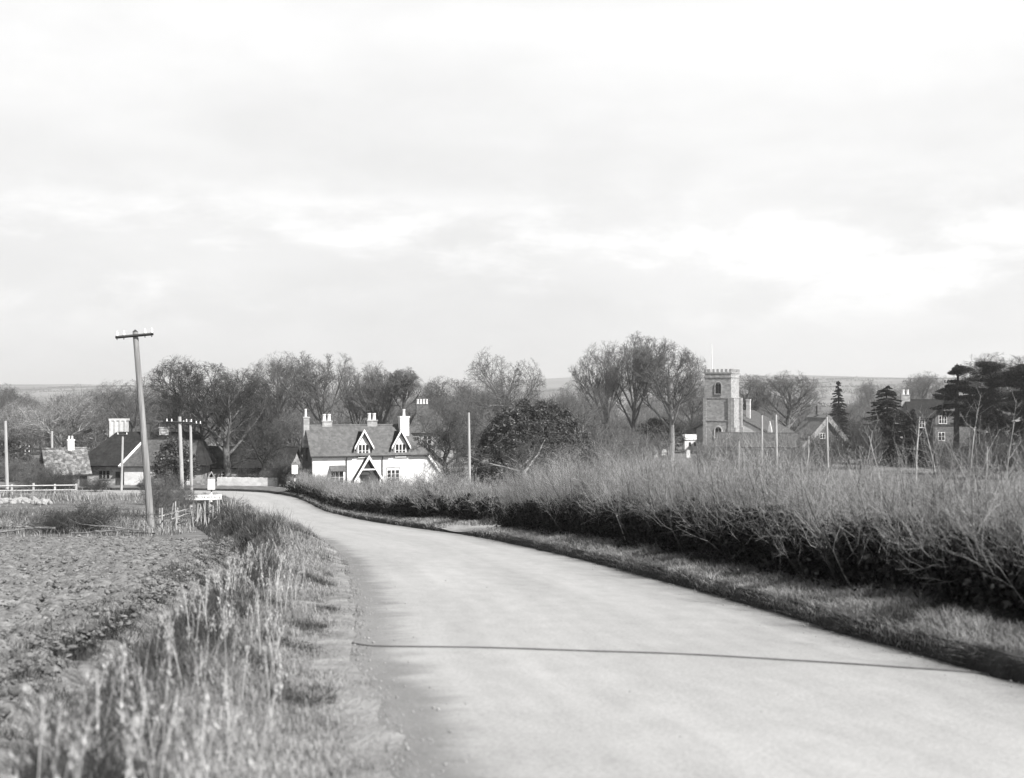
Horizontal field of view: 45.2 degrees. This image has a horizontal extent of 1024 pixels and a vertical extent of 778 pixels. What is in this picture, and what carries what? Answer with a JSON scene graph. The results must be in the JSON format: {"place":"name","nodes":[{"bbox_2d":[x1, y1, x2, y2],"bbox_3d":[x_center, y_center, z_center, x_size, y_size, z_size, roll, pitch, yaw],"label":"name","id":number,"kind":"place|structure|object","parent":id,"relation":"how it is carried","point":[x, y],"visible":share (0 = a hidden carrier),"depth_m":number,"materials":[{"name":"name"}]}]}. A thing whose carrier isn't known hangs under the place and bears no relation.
{"place":"outdoors","nodes":[
{"label":"outdoors","id":0,"kind":"place"},
{"bbox_2d":[76,474,112,491],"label":"bare shrub","id":1,"kind":"object","parent":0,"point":[96,486],"visible":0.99,"depth_m":115.60,"materials":[{"name":"grey plant"}]},
{"bbox_2d":[0,534,239,777],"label":"ploughed field","id":2,"kind":"structure","parent":0,"point":[67,582],"depth_m":19.24,"materials":[{"name":"soil"}]},
{"bbox_2d":[17,495,231,540],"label":"headland","id":3,"kind":"structure","parent":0,"point":[199,533],"depth_m":47.32,"materials":[{"name":"grey plant"}]},
{"bbox_2d":[4,420,8,497],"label":"telegraph pole","id":4,"kind":"object","parent":3,"relation":"on","point":[6,455],"visible":0.9,"depth_m":109.87,"materials":[{"name":"grey wood"}]},
{"bbox_2d":[0,483,76,495],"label":"rail fence","id":5,"kind":"object","parent":3,"relation":"on","point":[33,485],"visible":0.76,"depth_m":110.06,"materials":[{"name":"wood"}]},
{"bbox_2d":[115,328,154,528],"bbox_3d":[-15.609,1.792,50.960,1.607,8.644,0.372,0,0,0],"label":"telegraph pole","id":6,"kind":"object","parent":3,"relation":"on","point":[135,335],"visible":0.98,"depth_m":50.88,"materials":[{"name":"grey wood"}]},
{"bbox_2d":[134,462,187,515],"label":"bare shrub","id":7,"kind":"object","parent":3,"relation":"on","point":[160,494],"visible":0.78,"depth_m":71.73,"materials":[{"name":"grey plant"}]},
{"bbox_2d":[166,415,192,506],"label":"telegraph pole","id":8,"kind":"object","parent":3,"relation":"on","point":[179,422],"visible":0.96,"depth_m":92.85,"materials":[{"name":"white paint"}]},
{"bbox_2d":[162,476,198,511],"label":"bare shrub","id":9,"kind":"object","parent":3,"relation":"on","point":[186,499],"visible":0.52,"depth_m":83.84,"materials":[{"name":"grey plant"}]},
{"bbox_2d":[182,420,200,493],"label":"telegraph pole","id":10,"kind":"object","parent":3,"relation":"on","point":[190,451],"visible":0.74,"depth_m":103.87,"materials":[{"name":"white paint"}]},
{"bbox_2d":[1,534,310,777],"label":"dry stalk grass","id":11,"kind":"structure","parent":0,"point":[43,734],"depth_m":6.66,"materials":[{"name":"plant"}]},
{"bbox_2d":[434,522,500,531],"bbox_3d":[-0.531,5.356,47.621,4.109,0.278,4.434,0,0,-17],"label":"field entrance","id":12,"kind":"object","parent":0,"point":[460,528],"visible":0.33,"depth_m":47.56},
{"bbox_2d":[0,375,1023,537],"bbox_3d":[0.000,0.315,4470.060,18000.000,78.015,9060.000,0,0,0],"label":"ground","id":13,"kind":"structure","parent":0,"point":[554,383],"depth_m":920.70,"materials":[{"name":"plant"}]},
{"bbox_2d":[0,383,18,407],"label":"bare tree","id":14,"kind":"object","parent":13,"relation":"on","point":[9,393],"visible":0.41,"depth_m":214.29,"materials":[{"name":"grey plant"}]},
{"bbox_2d":[0,436,34,472],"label":"evergreen shrub","id":15,"kind":"object","parent":13,"relation":"on","point":[12,442],"visible":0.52,"depth_m":139.97,"materials":[{"name":"black plant"}]},
{"bbox_2d":[0,394,35,452],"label":"bare tree","id":16,"kind":"object","parent":13,"relation":"on","point":[22,402],"visible":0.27,"depth_m":198.13,"materials":[{"name":"grey plant"}]},
{"bbox_2d":[0,452,38,481],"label":"bare shrub","id":17,"kind":"object","parent":13,"relation":"on","point":[14,466],"visible":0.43,"depth_m":133.54,"materials":[{"name":"grey plant"}]},
{"bbox_2d":[0,402,59,454],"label":"bare tree","id":18,"kind":"object","parent":13,"relation":"on","point":[9,414],"visible":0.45,"depth_m":186.39,"materials":[{"name":"grey plant"}]},
{"bbox_2d":[6,392,66,454],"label":"bare tree","id":19,"kind":"object","parent":13,"relation":"on","point":[42,408],"visible":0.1,"depth_m":214.54,"materials":[{"name":"grey plant"}]},
{"bbox_2d":[12,457,69,492],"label":"bare shrub","id":20,"kind":"object","parent":13,"relation":"on","point":[25,476],"visible":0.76,"depth_m":114.38,"materials":[{"name":"grey plant"}]},
{"bbox_2d":[24,511,71,532],"bbox_3d":[-17.344,4.978,46.004,1.892,0.916,2.458,0,0,1],"label":"bare shrub","id":21,"kind":"object","parent":13,"relation":"on","point":[39,522],"visible":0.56,"depth_m":45.90,"materials":[{"name":"grey plant"}]},
{"bbox_2d":[4,387,108,447],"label":"bare tree","id":22,"kind":"object","parent":13,"relation":"on","point":[66,408],"visible":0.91,"depth_m":169.37,"materials":[{"name":"grey plant"}]},
{"bbox_2d":[25,466,87,493],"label":"bare shrub","id":23,"kind":"object","parent":13,"relation":"on","point":[55,479],"visible":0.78,"depth_m":113.38,"materials":[{"name":"grey plant"}]},
{"bbox_2d":[37,436,91,489],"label":"thatched cottage","id":24,"kind":"structure","parent":13,"relation":"on","point":[71,457],"depth_m":120.62,"materials":[{"name":"tile"}]},
{"bbox_2d":[55,390,126,448],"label":"bare tree","id":25,"kind":"object","parent":13,"relation":"on","point":[88,392],"visible":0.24,"depth_m":194.86,"materials":[{"name":"grey plant"}]},
{"bbox_2d":[31,500,152,533],"bbox_3d":[-15.924,4.848,45.775,4.150,1.581,3.929,0,0,13],"label":"bare shrub","id":26,"kind":"object","parent":13,"relation":"on","point":[79,510],"visible":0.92,"depth_m":45.32,"materials":[{"name":"grey plant"}]},
{"bbox_2d":[83,384,134,439],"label":"bare tree","id":27,"kind":"object","parent":13,"relation":"on","point":[112,400],"visible":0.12,"depth_m":210.10,"materials":[{"name":"grey plant"}]},
{"bbox_2d":[65,374,189,443],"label":"bare tree","id":28,"kind":"object","parent":13,"relation":"on","point":[120,393],"visible":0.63,"depth_m":163.07,"materials":[{"name":"grey plant"}]},
{"bbox_2d":[87,418,216,484],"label":"long low house","id":29,"kind":"structure","parent":13,"relation":"on","point":[105,457],"depth_m":123.49,"materials":[{"name":"stone"}]},
{"bbox_2d":[131,391,189,429],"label":"bare tree","id":30,"kind":"object","parent":13,"relation":"on","point":[151,413],"visible":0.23,"depth_m":190.10,"materials":[{"name":"grey plant"}]},
{"bbox_2d":[143,354,241,445],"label":"bare tree","id":31,"kind":"object","parent":13,"relation":"on","point":[179,381],"visible":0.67,"depth_m":126.37,"materials":[{"name":"grey plant"}]},
{"bbox_2d":[172,368,288,476],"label":"bare tree","id":32,"kind":"object","parent":13,"relation":"on","point":[246,396],"visible":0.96,"depth_m":125.03,"materials":[{"name":"grey plant"}]},
{"bbox_2d":[217,477,278,486],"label":"stone wall","id":33,"kind":"structure","parent":13,"relation":"on","point":[243,481],"depth_m":121.04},
{"bbox_2d":[221,461,275,477],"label":"bare shrub","id":34,"kind":"object","parent":13,"relation":"on","point":[251,475],"visible":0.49,"depth_m":126.14,"materials":[{"name":"grey plant"}]},
{"bbox_2d":[208,446,301,482],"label":"barn","id":35,"kind":"structure","parent":13,"relation":"on","point":[217,468],"depth_m":132.86,"materials":[{"name":"stone"}]},
{"bbox_2d":[226,411,287,475],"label":"bare tree","id":36,"kind":"object","parent":13,"relation":"on","point":[269,450],"visible":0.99,"depth_m":124.98,"materials":[{"name":"black plant"}]},
{"bbox_2d":[243,351,315,444],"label":"bare tree","id":37,"kind":"object","parent":13,"relation":"on","point":[284,369],"visible":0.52,"depth_m":182.99,"materials":[{"name":"grey plant"}]},
{"bbox_2d":[265,449,302,486],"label":"bare shrub","id":38,"kind":"object","parent":13,"relation":"on","point":[281,472],"visible":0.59,"depth_m":121.19,"materials":[{"name":"grey plant"}]},
{"bbox_2d":[265,409,333,449],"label":"bare tree","id":39,"kind":"object","parent":13,"relation":"on","point":[290,427],"visible":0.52,"depth_m":158.75,"materials":[{"name":"grey plant"}]},
{"bbox_2d":[0,388,610,457],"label":"woodland scrub","id":40,"kind":"object","parent":13,"relation":"on","point":[82,441],"visible":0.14,"depth_m":191.57,"materials":[{"name":"plant"}]},
{"bbox_2d":[267,352,358,424],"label":"bare tree","id":41,"kind":"object","parent":13,"relation":"on","point":[312,384],"visible":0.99,"depth_m":179.18,"materials":[{"name":"grey plant"}]},
{"bbox_2d":[331,363,384,423],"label":"bare tree","id":42,"kind":"object","parent":13,"relation":"on","point":[348,403],"visible":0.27,"depth_m":195.02,"materials":[{"name":"grey plant"}]},
{"bbox_2d":[300,409,441,487],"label":"white cottage","id":43,"kind":"structure","parent":13,"relation":"on","point":[368,448],"depth_m":117.35,"materials":[{"name":"paint"}]},
{"bbox_2d":[344,362,400,423],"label":"bare tree","id":44,"kind":"object","parent":13,"relation":"on","point":[380,390],"visible":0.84,"depth_m":180.65,"materials":[{"name":"grey plant"}]},
{"bbox_2d":[282,453,515,520],"bbox_3d":[-10.291,6.151,81.862,4.796,6.351,67.626,0,0,-16],"label":"roadside hedge","id":45,"kind":"object","parent":13,"relation":"on","point":[457,498],"visible":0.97,"depth_m":59.65,"materials":[{"name":"black plant"}]},
{"bbox_2d":[382,366,426,415],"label":"bare tree","id":46,"kind":"object","parent":13,"relation":"on","point":[408,377],"visible":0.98,"depth_m":176.47,"materials":[{"name":"grey plant"}]},
{"bbox_2d":[409,399,452,470],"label":"hipped house","id":47,"kind":"structure","parent":13,"relation":"on","point":[412,427],"depth_m":151.06,"materials":[{"name":"stone"}]},
{"bbox_2d":[416,391,470,462],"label":"bare tree","id":48,"kind":"object","parent":13,"relation":"on","point":[456,416],"visible":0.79,"depth_m":142.03,"materials":[{"name":"grey plant"}]},
{"bbox_2d":[412,376,481,462],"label":"bare tree","id":49,"kind":"object","parent":13,"relation":"on","point":[433,393],"visible":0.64,"depth_m":183.56,"materials":[{"name":"grey plant"}]},
{"bbox_2d":[412,405,484,480],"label":"dark fruit tree","id":50,"kind":"object","parent":13,"relation":"on","point":[443,441],"visible":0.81,"depth_m":121.27,"materials":[{"name":"black plant"}]},
{"bbox_2d":[435,454,471,485],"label":"bare shrub","id":51,"kind":"object","parent":13,"relation":"on","point":[456,471],"visible":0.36,"depth_m":111.50,"materials":[{"name":"grey plant"}]},
{"bbox_2d":[467,411,470,489],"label":"telegraph pole","id":52,"kind":"object","parent":13,"relation":"on","point":[469,455],"visible":0.69,"depth_m":81.91,"materials":[{"name":"grey wood"}]},
{"bbox_2d":[453,386,513,428],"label":"bare tree","id":53,"kind":"object","parent":13,"relation":"on","point":[485,398],"visible":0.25,"depth_m":214.86,"materials":[{"name":"grey plant"}]},
{"bbox_2d":[451,347,546,451],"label":"bare tree","id":54,"kind":"object","parent":13,"relation":"on","point":[503,396],"visible":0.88,"depth_m":170.73,"materials":[{"name":"grey plant"}]},
{"bbox_2d":[0,375,1007,409],"bbox_3d":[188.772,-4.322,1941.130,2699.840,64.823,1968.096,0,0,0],"label":"distant hedgerow","id":55,"kind":"object","parent":13,"relation":"on","point":[821,388],"visible":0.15,"depth_m":2225.76,"materials":[{"name":"grey plant"}]},
{"bbox_2d":[1,391,1014,420],"bbox_3d":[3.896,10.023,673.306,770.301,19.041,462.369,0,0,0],"label":"distant woodland","id":56,"kind":"object","parent":13,"relation":"on","point":[627,407],"visible":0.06,"depth_m":632.06,"materials":[{"name":"plant"}]},
{"bbox_2d":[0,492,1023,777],"bbox_3d":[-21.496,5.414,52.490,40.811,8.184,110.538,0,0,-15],"label":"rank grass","id":57,"kind":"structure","parent":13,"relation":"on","point":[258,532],"depth_m":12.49,"materials":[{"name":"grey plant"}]},
{"bbox_2d":[452,421,576,488],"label":"pale fruit tree","id":58,"kind":"object","parent":13,"relation":"on","point":[523,448],"visible":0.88,"depth_m":105.05,"materials":[{"name":"grey plant"}]},
{"bbox_2d":[467,398,601,486],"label":"holm oak","id":59,"kind":"object","parent":13,"relation":"on","point":[523,422],"visible":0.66,"depth_m":126.09,"materials":[{"name":"black plant"}]},
{"bbox_2d":[550,382,616,432],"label":"bare tree","id":60,"kind":"object","parent":13,"relation":"on","point":[573,408],"visible":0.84,"depth_m":190.05,"materials":[{"name":"grey plant"}]},
{"bbox_2d":[568,341,633,441],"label":"bare tree","id":61,"kind":"object","parent":13,"relation":"on","point":[594,359],"visible":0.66,"depth_m":204.78,"materials":[{"name":"grey plant"}]},
{"bbox_2d":[563,414,645,464],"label":"bare tree","id":62,"kind":"object","parent":13,"relation":"on","point":[604,436],"visible":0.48,"depth_m":149.43,"materials":[{"name":"grey plant"}]},
{"bbox_2d":[561,411,648,448],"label":"bare shrub","id":63,"kind":"object","parent":13,"relation":"on","point":[618,425],"visible":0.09,"depth_m":212.98,"materials":[{"name":"grey plant"}]},
{"bbox_2d":[596,423,677,462],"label":"bare shrub","id":64,"kind":"object","parent":13,"relation":"on","point":[650,443],"visible":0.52,"depth_m":188.48,"materials":[{"name":"grey plant"}]},
{"bbox_2d":[599,331,676,458],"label":"bare tree","id":65,"kind":"object","parent":13,"relation":"on","point":[634,412],"visible":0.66,"depth_m":196.83,"materials":[{"name":"grey plant"}]},
{"bbox_2d":[635,418,687,456],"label":"yew tree","id":66,"kind":"object","parent":13,"relation":"on","point":[655,421],"visible":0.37,"depth_m":206.66,"materials":[{"name":"black plant"}]},
{"bbox_2d":[615,337,710,459],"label":"bare tree","id":67,"kind":"object","parent":13,"relation":"on","point":[661,386],"visible":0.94,"depth_m":193.66,"materials":[{"name":"grey plant"}]},
{"bbox_2d":[658,380,704,428],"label":"bare tree","id":68,"kind":"object","parent":13,"relation":"on","point":[690,403],"visible":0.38,"depth_m":259.14,"materials":[{"name":"grey plant"}]},
{"bbox_2d":[682,434,696,450],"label":"white shed","id":69,"kind":"structure","parent":13,"relation":"on","point":[689,442],"depth_m":236.13,"materials":[{"name":"paint"}]},
{"bbox_2d":[677,403,702,433],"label":"bare shrub","id":70,"kind":"object","parent":13,"relation":"on","point":[690,430],"visible":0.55,"depth_m":239.30,"materials":[{"name":"grey plant"}]},
{"bbox_2d":[694,434,744,471],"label":"bare shrub","id":71,"kind":"object","parent":13,"relation":"on","point":[730,452],"visible":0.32,"depth_m":148.87,"materials":[{"name":"grey plant"}]},
{"bbox_2d":[700,440,750,473],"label":"bare shrub","id":72,"kind":"object","parent":13,"relation":"on","point":[723,449],"visible":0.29,"depth_m":148.88,"materials":[{"name":"grey plant"}]},
{"bbox_2d":[583,405,879,443],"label":"churchyard scrub","id":73,"kind":"object","parent":13,"relation":"on","point":[645,418],"visible":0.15,"depth_m":280.47,"materials":[{"name":"plant"}]},
{"bbox_2d":[694,343,793,451],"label":"church","id":74,"kind":"structure","parent":13,"relation":"on","point":[722,399],"depth_m":219.47,"materials":[{"name":"stone"}]},
{"bbox_2d":[739,373,772,410],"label":"bare tree","id":75,"kind":"object","parent":13,"relation":"on","point":[750,383],"visible":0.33,"depth_m":260.79,"materials":[{"name":"grey plant"}]},
{"bbox_2d":[715,432,799,463],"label":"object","id":76,"kind":"structure","parent":13,"relation":"on","point":[735,435],"depth_m":181.56,"materials":[{"name":"stone"}]},
{"bbox_2d":[745,370,826,428],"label":"bare tree","id":77,"kind":"object","parent":13,"relation":"on","point":[775,385],"visible":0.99,"depth_m":254.75,"materials":[{"name":"grey plant"}]},
{"bbox_2d":[759,440,815,474],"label":"bare shrub","id":78,"kind":"object","parent":13,"relation":"on","point":[793,455],"visible":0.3,"depth_m":149.28,"materials":[{"name":"grey plant"}]},
{"bbox_2d":[787,423,844,468],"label":"bare shrub","id":79,"kind":"object","parent":13,"relation":"on","point":[823,452],"visible":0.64,"depth_m":159.16,"materials":[{"name":"grey plant"}]},
{"bbox_2d":[794,406,846,456],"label":"thatched gable house","id":80,"kind":"structure","parent":13,"relation":"on","point":[814,422],"depth_m":206.12,"materials":[{"name":"grey brick"}]},
{"bbox_2d":[828,381,851,446],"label":"spruce tree","id":81,"kind":"object","parent":13,"relation":"on","point":[838,409],"visible":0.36,"depth_m":231.61,"materials":[{"name":"black plant"}]},
{"bbox_2d":[819,410,891,469],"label":"bare shrub","id":82,"kind":"object","parent":13,"relation":"on","point":[855,436],"visible":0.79,"depth_m":164.38,"materials":[{"name":"grey plant"}]},
{"bbox_2d":[843,400,872,438],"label":"bare tree","id":83,"kind":"object","parent":13,"relation":"on","point":[853,411],"visible":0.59,"depth_m":259.44,"materials":[{"name":"grey plant"}]},
{"bbox_2d":[851,378,898,414],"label":"bare tree","id":84,"kind":"object","parent":13,"relation":"on","point":[866,388],"visible":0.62,"depth_m":418.08,"materials":[{"name":"grey plant"}]},
{"bbox_2d":[851,385,918,465],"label":"spruce tree","id":85,"kind":"object","parent":13,"relation":"on","point":[887,417],"visible":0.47,"depth_m":176.97,"materials":[{"name":"black plant"}]},
{"bbox_2d":[890,409,931,466],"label":"spruce tree","id":86,"kind":"object","parent":13,"relation":"on","point":[908,431],"visible":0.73,"depth_m":171.32,"materials":[{"name":"black plant"}]},
{"bbox_2d":[896,370,946,402],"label":"bare tree","id":87,"kind":"object","parent":13,"relation":"on","point":[922,391],"visible":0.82,"depth_m":397.24,"materials":[{"name":"grey plant"}]},
{"bbox_2d":[900,390,985,460],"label":"brick gable house","id":88,"kind":"structure","parent":13,"relation":"on","point":[907,403],"depth_m":191.64,"materials":[{"name":"tile"}]},
{"bbox_2d":[920,432,977,474],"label":"bare shrub","id":89,"kind":"object","parent":13,"relation":"on","point":[946,452],"visible":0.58,"depth_m":149.89,"materials":[{"name":"grey plant"}]},
{"bbox_2d":[929,364,979,463],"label":"cedar tree","id":90,"kind":"object","parent":13,"relation":"on","point":[951,390],"visible":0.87,"depth_m":177.72,"materials":[{"name":"black plant"}]},
{"bbox_2d":[954,361,1019,466],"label":"cedar tree","id":91,"kind":"object","parent":13,"relation":"on","point":[991,413],"visible":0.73,"depth_m":171.46,"materials":[{"name":"black plant"}]},
{"bbox_2d":[951,352,1023,456],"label":"tree","id":92,"kind":"object","parent":13,"relation":"on","point":[975,383],"visible":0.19,"depth_m":199.90,"materials":[{"name":"grey plant"}]},
{"bbox_2d":[953,422,1023,479],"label":"bare shrub","id":93,"kind":"object","parent":13,"relation":"on","point":[998,455],"visible":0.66,"depth_m":138.48,"materials":[{"name":"grey plant"}]},
{"bbox_2d":[981,364,1023,470],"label":"cedar tree","id":94,"kind":"object","parent":13,"relation":"on","point":[1014,378],"visible":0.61,"depth_m":159.40,"materials":[{"name":"black plant"}]},
{"bbox_2d":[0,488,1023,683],"bbox_3d":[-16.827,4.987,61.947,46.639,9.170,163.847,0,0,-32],"label":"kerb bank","id":95,"kind":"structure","parent":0,"point":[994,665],"depth_m":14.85,"materials":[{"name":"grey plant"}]},
{"bbox_2d":[0,484,1023,657],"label":"verge","id":96,"kind":"structure","parent":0,"point":[274,488],"depth_m":116.91,"materials":[{"name":"plant"}]},
{"bbox_2d":[150,437,200,489],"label":"evergreen shrub","id":97,"kind":"object","parent":96,"relation":"on","point":[167,453],"visible":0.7,"depth_m":118.20,"materials":[{"name":"black plant"}]},
{"bbox_2d":[0,486,1023,777],"bbox_3d":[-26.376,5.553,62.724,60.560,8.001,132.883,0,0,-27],"label":"verge grass","id":98,"kind":"structure","parent":96,"relation":"on","point":[862,602],"depth_m":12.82,"materials":[{"name":"grey plant"}]},
{"bbox_2d":[472,393,1023,628],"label":"roadside hedge","id":99,"kind":"object","parent":96,"relation":"on","point":[849,538],"visible":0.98,"depth_m":19.35,"materials":[{"name":"black plant"}]},
{"bbox_2d":[902,408,930,497],"bbox_3d":[7.670,1.894,23.298,0.626,3.096,0.715,0,0,-20],"label":"hedge sapling","id":100,"kind":"object","parent":96,"relation":"on","point":[917,437],"visible":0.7,"depth_m":23.30,"materials":[{"name":"grey plant"}]},
{"bbox_2d":[971,398,1023,509],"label":"hedge sapling","id":101,"kind":"object","parent":96,"relation":"on","point":[1008,457],"visible":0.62,"depth_m":18.87,"materials":[{"name":"plant"}]},
{"bbox_2d":[0,0,1023,385],"label":"sky","id":102,"kind":"structure","parent":0,"point":[808,187],"materials":[{"name":"white"}]},
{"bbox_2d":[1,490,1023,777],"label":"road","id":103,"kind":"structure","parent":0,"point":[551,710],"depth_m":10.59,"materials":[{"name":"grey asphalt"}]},
{"bbox_2d":[117,433,126,490],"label":"telegraph pole","id":104,"kind":"object","parent":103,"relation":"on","point":[121,476],"visible":0.97,"depth_m":117.88,"materials":[{"name":"white paint"}]},
{"bbox_2d":[352,641,987,673],"bbox_3d":[1.288,2.660,12.196,6.593,0.198,0.315,0,0,20],"label":"road cable","id":105,"kind":"object","parent":103,"relation":"on","point":[681,654],"visible":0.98,"depth_m":12.19,"materials":[{"name":"black rubber"}]},
{"bbox_2d":[320,533,1023,777],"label":"loose gravel","id":106,"kind":"structure","parent":0,"point":[407,747],"depth_m":12.87,"materials":[{"name":"grey gravel"}]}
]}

